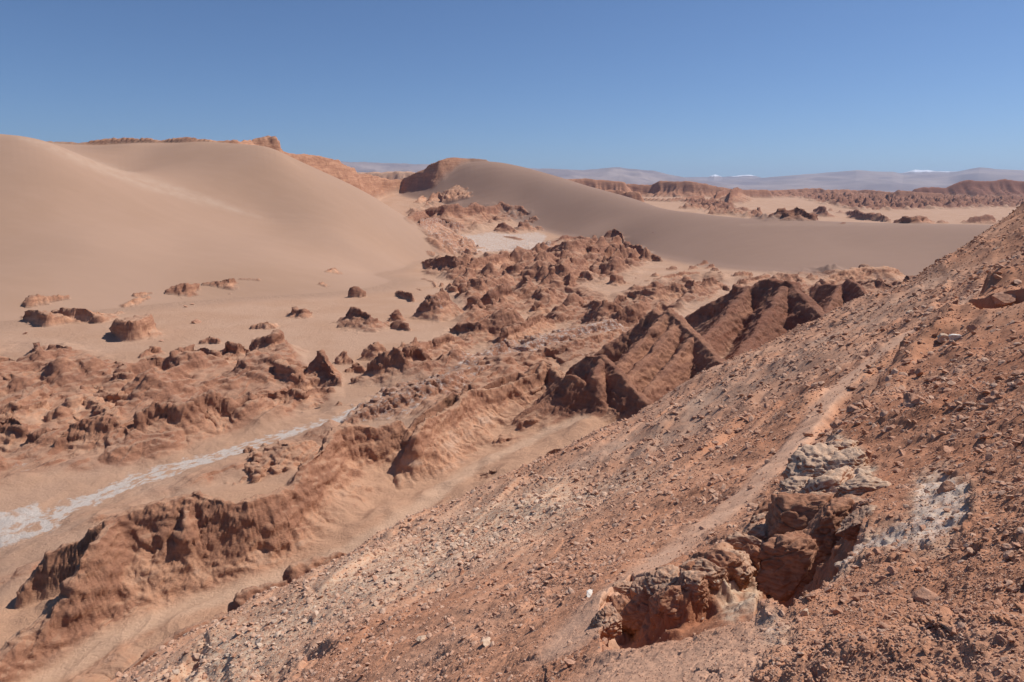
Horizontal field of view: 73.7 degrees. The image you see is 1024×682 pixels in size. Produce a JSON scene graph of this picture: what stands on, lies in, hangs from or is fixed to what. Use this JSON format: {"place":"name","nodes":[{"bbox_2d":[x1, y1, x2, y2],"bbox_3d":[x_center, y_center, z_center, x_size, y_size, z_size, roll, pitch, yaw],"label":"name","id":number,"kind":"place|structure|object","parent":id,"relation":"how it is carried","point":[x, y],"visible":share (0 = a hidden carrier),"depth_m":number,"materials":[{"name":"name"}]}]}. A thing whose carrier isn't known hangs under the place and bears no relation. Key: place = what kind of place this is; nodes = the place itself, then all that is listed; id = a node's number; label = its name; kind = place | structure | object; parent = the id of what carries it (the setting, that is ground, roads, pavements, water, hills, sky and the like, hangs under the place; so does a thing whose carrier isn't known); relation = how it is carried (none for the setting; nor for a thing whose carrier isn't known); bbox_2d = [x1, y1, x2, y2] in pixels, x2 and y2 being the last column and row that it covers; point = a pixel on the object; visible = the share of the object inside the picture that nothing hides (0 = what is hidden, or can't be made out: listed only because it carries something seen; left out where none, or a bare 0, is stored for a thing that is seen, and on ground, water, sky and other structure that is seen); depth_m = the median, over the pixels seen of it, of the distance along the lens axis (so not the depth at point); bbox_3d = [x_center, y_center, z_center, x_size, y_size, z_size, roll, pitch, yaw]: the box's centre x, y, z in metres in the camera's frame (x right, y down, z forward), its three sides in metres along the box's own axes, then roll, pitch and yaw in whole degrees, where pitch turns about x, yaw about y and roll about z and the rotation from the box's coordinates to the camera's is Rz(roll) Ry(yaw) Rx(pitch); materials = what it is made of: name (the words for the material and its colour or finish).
{"place":"outdoors","nodes":[
{"label":"outdoors","id":0,"kind":"place"},
{"bbox_2d":[0,134,438,320],"bbox_3d":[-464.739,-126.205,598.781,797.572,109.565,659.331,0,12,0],"label":"sand dune","id":1,"kind":"structure","parent":0,"point":[93,227],"depth_m":461.91,"materials":[{"name":"sand"}]},
{"bbox_2d":[19,294,124,327],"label":"rock outcrop","id":2,"kind":"object","parent":1,"relation":"on","point":[54,318],"visible":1,"depth_m":308.31,"materials":[{"name":"stone"}]},
{"bbox_2d":[118,292,152,307],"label":"rock outcrop","id":3,"kind":"object","parent":1,"relation":"on","point":[139,299],"visible":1,"depth_m":349.78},
{"bbox_2d":[46,137,254,144],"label":"cliff","id":4,"kind":"structure","parent":1,"relation":"on","point":[114,141],"depth_m":651.25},
{"bbox_2d":[165,278,260,298],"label":"rock outcrop","id":5,"kind":"object","parent":1,"relation":"on","point":[188,290],"visible":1,"depth_m":374.35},
{"bbox_2d":[252,136,284,153],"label":"butte","id":6,"kind":"object","parent":1,"relation":"on","point":[272,142],"visible":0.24,"depth_m":702.79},
{"bbox_2d":[0,190,1023,681],"bbox_3d":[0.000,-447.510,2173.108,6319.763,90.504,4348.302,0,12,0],"label":"valley floor","id":7,"kind":"structure","parent":0,"point":[54,500],"depth_m":224.60,"materials":[{"name":"sand"}]},
{"bbox_2d":[0,356,35,396],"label":"rock outcrop","id":8,"kind":"object","parent":7,"relation":"on","point":[4,391],"visible":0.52,"depth_m":212.60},
{"bbox_2d":[0,384,57,452],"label":"rock outcrop","id":9,"kind":"object","parent":7,"relation":"on","point":[21,417],"visible":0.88,"depth_m":178.55,"materials":[{"name":"stone"}]},
{"bbox_2d":[23,342,76,356],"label":"rock outcrop","id":10,"kind":"object","parent":7,"relation":"on","point":[37,346],"visible":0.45,"depth_m":251.43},
{"bbox_2d":[19,413,128,458],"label":"cliff","id":11,"kind":"structure","parent":7,"relation":"on","point":[84,436],"depth_m":165.55,"materials":[{"name":"stone"}]},
{"bbox_2d":[40,393,126,424],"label":"rock outcrop","id":12,"kind":"object","parent":7,"relation":"on","point":[73,406],"visible":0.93,"depth_m":183.66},
{"bbox_2d":[80,385,127,403],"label":"rock outcrop","id":13,"kind":"object","parent":7,"relation":"on","point":[113,397],"visible":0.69,"depth_m":198.48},
{"bbox_2d":[105,361,136,383],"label":"rock outcrop","id":14,"kind":"object","parent":7,"relation":"on","point":[126,377],"visible":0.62,"depth_m":217.01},
{"bbox_2d":[109,314,164,342],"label":"boulder","id":15,"kind":"object","parent":7,"relation":"on","point":[135,328],"visible":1,"depth_m":276.18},
{"bbox_2d":[135,346,168,371],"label":"rock outcrop","id":16,"kind":"object","parent":7,"relation":"on","point":[155,361],"visible":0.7,"depth_m":247.28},
{"bbox_2d":[127,400,226,443],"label":"cliff","id":17,"kind":"structure","parent":7,"relation":"on","point":[190,422],"depth_m":173.50,"materials":[{"name":"stone"}]},
{"bbox_2d":[123,609,236,672],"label":"rock ridge","id":18,"kind":"object","parent":7,"relation":"on","point":[148,653],"visible":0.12,"depth_m":88.67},
{"bbox_2d":[175,344,236,362],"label":"rock outcrop","id":19,"kind":"object","parent":7,"relation":"on","point":[190,347],"visible":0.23,"depth_m":242.21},
{"bbox_2d":[0,420,412,681],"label":"rock ridge","id":20,"kind":"object","parent":7,"relation":"on","point":[130,566],"visible":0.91,"depth_m":111.67,"materials":[{"name":"stone"}]},
{"bbox_2d":[199,336,221,344],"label":"rock outcrop","id":21,"kind":"object","parent":7,"relation":"on","point":[210,340],"visible":1,"depth_m":269.92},
{"bbox_2d":[186,389,236,443],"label":"cliff","id":22,"kind":"structure","parent":7,"relation":"on","point":[217,409],"depth_m":182.22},
{"bbox_2d":[219,341,249,360],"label":"rock outcrop","id":23,"kind":"object","parent":7,"relation":"on","point":[233,351],"visible":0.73,"depth_m":249.74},
{"bbox_2d":[250,322,280,329],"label":"rock outcrop","id":24,"kind":"object","parent":7,"relation":"on","point":[264,326],"visible":0.99,"depth_m":298.57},
{"bbox_2d":[224,440,320,485],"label":"rock outcrop","id":25,"kind":"object","parent":7,"relation":"on","point":[280,456],"visible":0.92,"depth_m":159.15,"materials":[{"name":"stone"}]},
{"bbox_2d":[239,329,308,358],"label":"rock outcrop","id":26,"kind":"object","parent":7,"relation":"on","point":[272,340],"visible":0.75,"depth_m":253.82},
{"bbox_2d":[234,387,336,409],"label":"cliff","id":27,"kind":"structure","parent":7,"relation":"on","point":[306,400],"depth_m":202.65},
{"bbox_2d":[227,552,345,611],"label":"rock ridge","id":28,"kind":"object","parent":7,"relation":"on","point":[295,570],"visible":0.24,"depth_m":104.11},
{"bbox_2d":[272,359,311,390],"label":"rock outcrop","id":29,"kind":"object","parent":7,"relation":"on","point":[291,374],"visible":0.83,"depth_m":218.60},
{"bbox_2d":[284,306,313,318],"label":"rock outcrop","id":30,"kind":"object","parent":7,"relation":"on","point":[297,313],"visible":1,"depth_m":325.91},
{"bbox_2d":[304,349,345,388],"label":"rock pinnacle","id":31,"kind":"object","parent":7,"relation":"on","point":[322,371],"visible":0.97,"depth_m":223.34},
{"bbox_2d":[284,151,400,199],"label":"cliff","id":32,"kind":"structure","parent":7,"relation":"on","point":[377,187],"depth_m":909.40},
{"bbox_2d":[332,350,354,364],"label":"rock outcrop","id":33,"kind":"object","parent":7,"relation":"on","point":[342,358],"visible":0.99,"depth_m":244.61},
{"bbox_2d":[343,362,365,374],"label":"rock outcrop","id":34,"kind":"object","parent":7,"relation":"on","point":[356,368],"visible":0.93,"depth_m":234.14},
{"bbox_2d":[347,286,365,297],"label":"boulder","id":35,"kind":"object","parent":7,"relation":"on","point":[356,292],"visible":1,"depth_m":388.38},
{"bbox_2d":[332,306,390,332],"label":"rock outcrop","id":36,"kind":"object","parent":7,"relation":"on","point":[356,318],"visible":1,"depth_m":302.37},
{"bbox_2d":[358,341,385,360],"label":"rock outcrop","id":37,"kind":"object","parent":7,"relation":"on","point":[370,352],"visible":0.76,"depth_m":250.70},
{"bbox_2d":[357,171,414,179],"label":"cliff","id":38,"kind":"structure","parent":7,"relation":"on","point":[399,175],"depth_m":1838.49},
{"bbox_2d":[354,345,433,386],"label":"rocky hill","id":39,"kind":"structure","parent":7,"relation":"on","point":[386,368],"depth_m":222.92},
{"bbox_2d":[387,309,410,330],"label":"rock outcrop","id":40,"kind":"object","parent":7,"relation":"on","point":[397,320],"visible":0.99,"depth_m":302.74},
{"bbox_2d":[394,290,414,301],"bbox_3d":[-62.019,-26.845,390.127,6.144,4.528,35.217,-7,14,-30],"label":"boulder","id":41,"kind":"object","parent":7,"relation":"on","point":[405,295],"visible":1,"depth_m":385.12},
{"bbox_2d":[340,363,493,423],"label":"rock ridge","id":42,"kind":"object","parent":7,"relation":"on","point":[401,400],"visible":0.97,"depth_m":193.35,"materials":[{"name":"stone"}]},
{"bbox_2d":[405,288,463,322],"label":"rock outcrop","id":43,"kind":"object","parent":7,"relation":"on","point":[439,306],"visible":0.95,"depth_m":326.99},
{"bbox_2d":[426,496,450,508],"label":"rock outcrop","id":44,"kind":"object","parent":7,"relation":"on","point":[442,500],"visible":0.62,"depth_m":130.45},
{"bbox_2d":[399,157,488,192],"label":"cliff","id":45,"kind":"structure","parent":7,"relation":"on","point":[431,175],"depth_m":1095.78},
{"bbox_2d":[421,254,476,275],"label":"rock ridge","id":46,"kind":"object","parent":7,"relation":"on","point":[436,267],"visible":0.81,"depth_m":503.67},
{"bbox_2d":[445,283,458,292],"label":"rock outcrop","id":47,"kind":"object","parent":7,"relation":"on","point":[450,288],"visible":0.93,"depth_m":411.34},
{"bbox_2d":[432,333,473,358],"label":"rock outcrop","id":48,"kind":"object","parent":7,"relation":"on","point":[444,342],"visible":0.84,"depth_m":267.16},
{"bbox_2d":[403,201,529,255],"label":"rock ridge","id":49,"kind":"object","parent":7,"relation":"on","point":[441,227],"visible":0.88,"depth_m":840.92,"materials":[{"name":"stone"}]},
{"bbox_2d":[451,278,486,297],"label":"rock outcrop","id":50,"kind":"object","parent":7,"relation":"on","point":[477,285],"visible":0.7,"depth_m":390.48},
{"bbox_2d":[461,295,485,310],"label":"rock outcrop","id":51,"kind":"object","parent":7,"relation":"on","point":[474,300],"visible":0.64,"depth_m":352.58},
{"bbox_2d":[394,360,564,488],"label":"rock ridge","id":52,"kind":"object","parent":7,"relation":"on","point":[452,434],"visible":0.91,"depth_m":158.07,"materials":[{"name":"stone"}]},
{"bbox_2d":[459,250,515,275],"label":"rock ridge","id":53,"kind":"object","parent":7,"relation":"on","point":[496,260],"visible":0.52,"depth_m":524.15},
{"bbox_2d":[449,307,526,342],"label":"rock ridge","id":54,"kind":"object","parent":7,"relation":"on","point":[478,332],"visible":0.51,"depth_m":292.37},
{"bbox_2d":[469,468,517,481],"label":"rock outcrop","id":55,"kind":"object","parent":7,"relation":"on","point":[478,476],"visible":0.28,"depth_m":138.60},
{"bbox_2d":[480,283,524,305],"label":"rock ridge","id":56,"kind":"object","parent":7,"relation":"on","point":[504,292],"visible":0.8,"depth_m":367.43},
{"bbox_2d":[493,222,519,233],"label":"rock mound","id":57,"kind":"object","parent":7,"relation":"on","point":[503,228],"visible":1,"depth_m":853.85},
{"bbox_2d":[491,418,538,450],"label":"rock outcrop","id":58,"kind":"object","parent":7,"relation":"on","point":[506,441],"visible":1,"depth_m":156.45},
{"bbox_2d":[506,264,524,276],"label":"rock outcrop","id":59,"kind":"object","parent":7,"relation":"on","point":[515,270],"visible":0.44,"depth_m":490.76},
{"bbox_2d":[486,313,557,346],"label":"rock ridge","id":60,"kind":"object","parent":7,"relation":"on","point":[534,323],"visible":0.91,"depth_m":292.67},
{"bbox_2d":[511,275,534,291],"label":"rock spire","id":61,"kind":"object","parent":7,"relation":"on","point":[522,281],"visible":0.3,"depth_m":398.12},
{"bbox_2d":[514,221,535,231],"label":"rock mound","id":62,"kind":"object","parent":7,"relation":"on","point":[522,226],"visible":0.97,"depth_m":880.45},
{"bbox_2d":[526,301,549,314],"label":"rock outcrop","id":63,"kind":"object","parent":7,"relation":"on","point":[539,307],"visible":0.81,"depth_m":349.96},
{"bbox_2d":[488,318,629,351],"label":"rock ridge","id":64,"kind":"object","parent":7,"relation":"on","point":[554,337],"visible":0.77,"depth_m":271.72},
{"bbox_2d":[542,263,575,279],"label":"rock outcrop","id":65,"kind":"object","parent":7,"relation":"on","point":[559,268],"visible":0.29,"depth_m":466.59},
{"bbox_2d":[554,235,584,242],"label":"rock ridge","id":66,"kind":"object","parent":7,"relation":"on","point":[565,238],"visible":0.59,"depth_m":783.56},
{"bbox_2d":[520,329,626,365],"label":"rock ridge","id":67,"kind":"object","parent":7,"relation":"on","point":[559,353],"visible":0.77,"depth_m":245.28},
{"bbox_2d":[497,355,652,450],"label":"rock pyramid","id":68,"kind":"object","parent":7,"relation":"on","point":[601,388],"visible":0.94,"depth_m":163.21,"materials":[{"name":"stone"}]},
{"bbox_2d":[546,238,618,265],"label":"rocky hill","id":69,"kind":"structure","parent":7,"relation":"on","point":[582,247],"depth_m":602.89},
{"bbox_2d":[575,264,597,282],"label":"rock outcrop","id":70,"kind":"object","parent":7,"relation":"on","point":[586,274],"visible":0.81,"depth_m":461.49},
{"bbox_2d":[581,295,628,310],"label":"rock ridge","id":71,"kind":"object","parent":7,"relation":"on","point":[618,299],"visible":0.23,"depth_m":342.02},
{"bbox_2d":[598,273,631,285],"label":"rock outcrop","id":72,"kind":"object","parent":7,"relation":"on","point":[615,280],"visible":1,"depth_m":440.93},
{"bbox_2d":[605,189,643,201],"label":"cliff","id":73,"kind":"structure","parent":7,"relation":"on","point":[636,195],"depth_m":1552.40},
{"bbox_2d":[590,308,726,402],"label":"rock pyramid","id":74,"kind":"object","parent":7,"relation":"on","point":[654,355],"visible":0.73,"depth_m":180.93,"materials":[{"name":"stone"}]},
{"bbox_2d":[628,282,689,300],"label":"rock ridge","id":75,"kind":"object","parent":7,"relation":"on","point":[672,291],"visible":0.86,"depth_m":383.61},
{"bbox_2d":[567,178,773,197],"bbox_3d":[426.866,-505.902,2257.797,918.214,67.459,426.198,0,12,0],"label":"mesa","id":76,"kind":"structure","parent":7,"relation":"on","point":[673,188],"depth_m":2185.63,"materials":[{"name":"stone"}]},
{"bbox_2d":[644,271,699,281],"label":"rock ridge","id":77,"kind":"object","parent":7,"relation":"on","point":[681,274],"visible":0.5,"depth_m":471.44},
{"bbox_2d":[643,195,703,201],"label":"cliff","id":78,"kind":"structure","parent":7,"relation":"on","point":[669,199],"depth_m":1681.45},
{"bbox_2d":[676,203,708,209],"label":"rock outcrop","id":79,"kind":"object","parent":7,"relation":"on","point":[695,206],"visible":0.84,"depth_m":1409.52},
{"bbox_2d":[687,260,710,269],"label":"rock ridge","id":80,"kind":"object","parent":7,"relation":"on","point":[704,262],"visible":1,"depth_m":555.42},
{"bbox_2d":[698,276,729,290],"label":"rock outcrop","id":81,"kind":"object","parent":7,"relation":"on","point":[712,283],"visible":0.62,"depth_m":408.20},
{"bbox_2d":[705,208,753,217],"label":"rock outcrop","id":82,"kind":"object","parent":7,"relation":"on","point":[726,212],"visible":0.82,"depth_m":1328.21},
{"bbox_2d":[713,187,753,203],"bbox_3d":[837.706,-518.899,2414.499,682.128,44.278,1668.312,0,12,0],"label":"butte","id":83,"kind":"object","parent":7,"relation":"on","point":[736,195],"visible":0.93,"depth_m":1696.76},
{"bbox_2d":[730,271,769,286],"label":"rock outcrop","id":84,"kind":"object","parent":7,"relation":"on","point":[752,281],"visible":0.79,"depth_m":448.86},
{"bbox_2d":[685,278,824,359],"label":"rock pyramid","id":85,"kind":"object","parent":7,"relation":"on","point":[736,320],"visible":0.52,"depth_m":238.77,"materials":[{"name":"stone"}]},
{"bbox_2d":[761,207,818,220],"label":"rock ridge","id":86,"kind":"object","parent":7,"relation":"on","point":[794,214],"visible":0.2,"depth_m":680.49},
{"bbox_2d":[779,273,818,282],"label":"rock outcrop","id":87,"kind":"object","parent":7,"relation":"on","point":[797,278],"visible":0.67,"depth_m":456.54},
{"bbox_2d":[810,206,837,217],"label":"rock outcrop","id":88,"kind":"object","parent":7,"relation":"on","point":[820,211],"visible":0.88,"depth_m":1350.56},
{"bbox_2d":[809,278,867,313],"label":"rock pyramid","id":89,"kind":"object","parent":7,"relation":"on","point":[827,298],"visible":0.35,"depth_m":320.83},
{"bbox_2d":[769,188,946,198],"bbox_3d":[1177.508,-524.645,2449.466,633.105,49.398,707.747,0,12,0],"label":"mesa","id":90,"kind":"structure","parent":7,"relation":"on","point":[794,193],"depth_m":2510.06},
{"bbox_2d":[813,266,904,284],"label":"rocky hill","id":91,"kind":"structure","parent":7,"relation":"on","point":[836,276],"depth_m":439.77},
{"bbox_2d":[844,209,891,222],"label":"rock ridge","id":92,"kind":"object","parent":7,"relation":"on","point":[857,214],"visible":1,"depth_m":1276.45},
{"bbox_2d":[861,280,891,290],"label":"rock outcrop","id":93,"kind":"object","parent":7,"relation":"on","point":[880,285],"visible":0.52,"depth_m":400.16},
{"bbox_2d":[893,215,935,223],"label":"rock outcrop","id":94,"kind":"object","parent":7,"relation":"on","point":[919,219],"visible":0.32,"depth_m":625.25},
{"bbox_2d":[912,179,1023,196],"bbox_3d":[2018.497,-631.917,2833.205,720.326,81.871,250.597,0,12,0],"label":"rocky hill","id":95,"kind":"structure","parent":7,"relation":"on","point":[1001,187],"depth_m":2848.96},
{"bbox_2d":[960,214,1004,223],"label":"rock outcrop","id":96,"kind":"object","parent":7,"relation":"on","point":[987,219],"visible":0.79,"depth_m":1233.26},
{"bbox_2d":[984,195,1023,200],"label":"rock ridge","id":97,"kind":"object","parent":7,"relation":"on","point":[1016,198],"visible":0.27,"depth_m":2295.87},
{"bbox_2d":[0,0,1023,177],"label":"sky","id":98,"kind":"structure","parent":0,"point":[682,88],"materials":[{"name":"blue"}]},
{"bbox_2d":[109,203,1023,681],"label":"stony slope","id":99,"kind":"structure","parent":0,"point":[729,601],"depth_m":15.51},
{"bbox_2d":[108,201,1023,681],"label":"rubble","id":100,"kind":"object","parent":99,"relation":"on","point":[941,378],"visible":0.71,"depth_m":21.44,"materials":[{"name":"brown gravel"}]},
{"bbox_2d":[589,439,890,639],"bbox_3d":[4.085,2.582,10.784,3.736,3.171,8.307,9,15,35],"label":"rock ledge","id":101,"kind":"object","parent":99,"relation":"on","point":[811,518],"visible":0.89,"depth_m":8.99,"materials":[{"name":"stone"}]},
{"bbox_2d":[903,392,918,405],"bbox_3d":[8.386,1.293,14.236,0.453,0.297,0.615,18,40,18],"label":"boulder","id":102,"kind":"object","parent":99,"relation":"on","point":[908,397],"visible":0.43,"depth_m":14.23,"materials":[{"name":"red stone"}]},
{"bbox_2d":[912,587,937,602],"bbox_3d":[2.631,1.629,4.327,0.160,0.064,0.222,-26,-2,21],"label":"boulder","id":103,"kind":"object","parent":99,"relation":"on","point":[922,594],"visible":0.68,"depth_m":4.34,"materials":[{"name":"red stone"}]},
{"bbox_2d":[936,333,948,342],"bbox_3d":[14.781,-0.112,23.316,0.462,0.296,0.570,11,18,34],"label":"boulder","id":104,"kind":"object","parent":99,"relation":"on","point":[942,337],"visible":0.81,"depth_m":23.18,"materials":[{"name":"stone"}]},
{"bbox_2d":[936,480,954,493],"bbox_3d":[4.247,1.445,6.681,0.144,0.144,0.086,2,12,9],"label":"stone","id":105,"kind":"object","parent":99,"relation":"on","point":[946,485],"visible":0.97,"depth_m":6.67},
{"bbox_2d":[992,291,1015,304],"bbox_3d":[17.977,-1.542,24.889,0.728,0.327,0.771,-38,34,-17],"label":"boulder","id":106,"kind":"object","parent":99,"relation":"on","point":[1000,298],"visible":1,"depth_m":24.78,"materials":[{"name":"red stone"}]},
{"bbox_2d":[401,161,991,274],"bbox_3d":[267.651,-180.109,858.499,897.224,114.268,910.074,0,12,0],"label":"sand dune","id":107,"kind":"structure","parent":0,"point":[559,205],"depth_m":666.50,"materials":[{"name":"sand"}]},
{"bbox_2d":[422,192,441,207],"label":"rock outcrop","id":108,"kind":"object","parent":107,"relation":"on","point":[437,197],"visible":0.96,"depth_m":1031.24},
{"bbox_2d":[441,185,474,203],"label":"rock outcrop","id":109,"kind":"object","parent":107,"relation":"on","point":[455,193],"visible":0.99,"depth_m":1034.97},
{"bbox_2d":[604,229,624,242],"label":"rock dome","id":110,"kind":"object","parent":107,"relation":"on","point":[609,235],"visible":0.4,"depth_m":777.64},
{"bbox_2d":[623,241,663,261],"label":"rock ridge","id":111,"kind":"object","parent":107,"relation":"on","point":[653,257],"visible":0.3,"depth_m":630.27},
{"bbox_2d":[685,174,760,180],"bbox_3d":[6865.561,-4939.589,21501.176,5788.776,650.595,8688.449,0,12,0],"label":"mountains","id":112,"kind":"structure","parent":0,"point":[715,177],"depth_m":21858.00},
{"bbox_2d":[712,167,1023,191],"bbox_3d":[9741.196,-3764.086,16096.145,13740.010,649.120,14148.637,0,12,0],"label":"mountains","id":113,"kind":"structure","parent":0,"point":[857,180],"depth_m":14669.02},
{"bbox_2d":[901,170,956,173],"bbox_3d":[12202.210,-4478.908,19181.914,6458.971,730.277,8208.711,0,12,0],"label":"mountains","id":114,"kind":"structure","parent":0,"point":[920,172],"depth_m":19696.31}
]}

